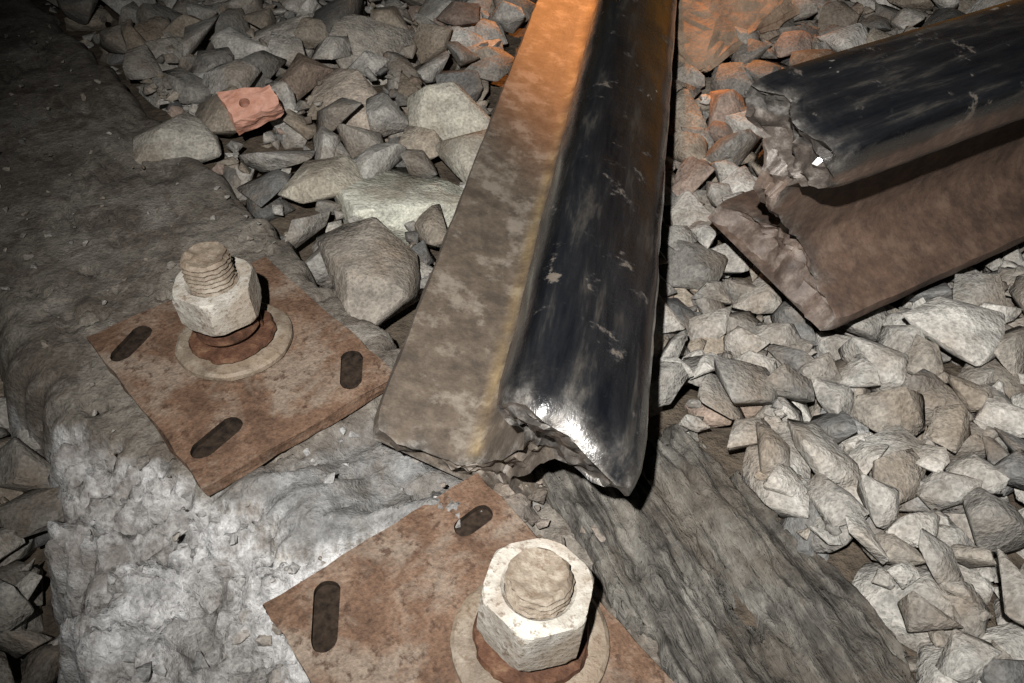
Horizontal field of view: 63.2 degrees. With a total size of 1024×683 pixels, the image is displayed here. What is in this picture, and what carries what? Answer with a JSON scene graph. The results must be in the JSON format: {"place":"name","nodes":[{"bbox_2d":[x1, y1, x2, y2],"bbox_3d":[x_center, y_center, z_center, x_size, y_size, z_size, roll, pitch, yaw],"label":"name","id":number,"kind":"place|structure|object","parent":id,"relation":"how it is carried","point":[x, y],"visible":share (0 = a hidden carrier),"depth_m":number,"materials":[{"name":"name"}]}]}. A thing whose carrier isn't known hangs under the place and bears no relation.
{"place":"outdoors","nodes":[
{"label":"outdoors","id":0,"kind":"place"},
{"bbox_2d":[0,0,1023,682],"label":"ground","id":1,"kind":"structure","parent":0,"point":[850,558],"depth_m":0.65,"materials":[{"name":"soil"}]},
{"bbox_2d":[0,0,660,682],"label":"concrete sleeper","id":2,"kind":"object","parent":1,"relation":"on","point":[300,512],"visible":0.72,"depth_m":0.52,"materials":[{"name":"grey concrete"}]},
{"bbox_2d":[86,257,391,495],"bbox_3d":[-0.179,0.012,0.549,0.138,0.011,0.170,-32,51,-30],"label":"steel base plate","id":3,"kind":"object","parent":2,"relation":"on","point":[326,370],"visible":0.84,"depth_m":0.52,"materials":[{"name":"brown metal"}]},
{"bbox_2d":[172,241,292,381],"bbox_3d":[-0.185,-0.026,0.528,0.076,0.077,0.076,-1,45,1],"label":"anchor bolt","id":4,"kind":"object","parent":3,"relation":"on","point":[235,328],"visible":1,"depth_m":0.52,"materials":[{"name":"grey metal"}]},
{"bbox_2d":[0,24,615,682],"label":"concrete rubble","id":5,"kind":"object","parent":2,"relation":"on","point":[520,506],"visible":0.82,"depth_m":0.46,"materials":[{"name":"concrete"}]},
{"bbox_2d":[263,473,673,682],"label":"steel base plate","id":6,"kind":"object","parent":2,"relation":"on","point":[383,606],"visible":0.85,"depth_m":0.41,"materials":[{"name":"brown metal"}]},
{"bbox_2d":[450,538,609,682],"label":"anchor bolt","id":7,"kind":"object","parent":6,"relation":"on","point":[528,611],"visible":1,"depth_m":0.36,"materials":[{"name":"grey metal"}]},
{"bbox_2d":[373,0,676,503],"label":"steel rail","id":8,"kind":"object","parent":2,"relation":"on","point":[527,348],"visible":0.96,"depth_m":0.50,"materials":[{"name":"black metal"}]},
{"bbox_2d":[0,0,1023,682],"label":"gravel ballast","id":9,"kind":"structure","parent":1,"relation":"on","point":[870,418],"depth_m":0.60,"materials":[{"name":"gravel"}]},
{"bbox_2d":[217,85,283,134],"bbox_3d":[-0.236,-0.215,0.756,0.048,0.025,0.038,-26,77,-10],"label":"brick fragment","id":10,"kind":"object","parent":9,"relation":"on","point":[248,109],"visible":1,"depth_m":0.75,"materials":[{"name":"brick"}]},
{"bbox_2d":[673,0,799,71],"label":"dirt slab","id":11,"kind":"structure","parent":9,"relation":"on","point":[707,39],"depth_m":0.83,"materials":[{"name":"brown stone"}]},
{"bbox_2d":[708,0,1023,330],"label":"steel rail","id":12,"kind":"object","parent":9,"relation":"on","point":[892,169],"visible":1,"depth_m":0.51,"materials":[{"name":"brown metal"}]},
{"bbox_2d":[532,424,915,682],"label":"wooden sleeper","id":13,"kind":"object","parent":1,"relation":"on","point":[689,547],"visible":0.86,"depth_m":0.43,"materials":[{"name":"grey wood"}]}
]}

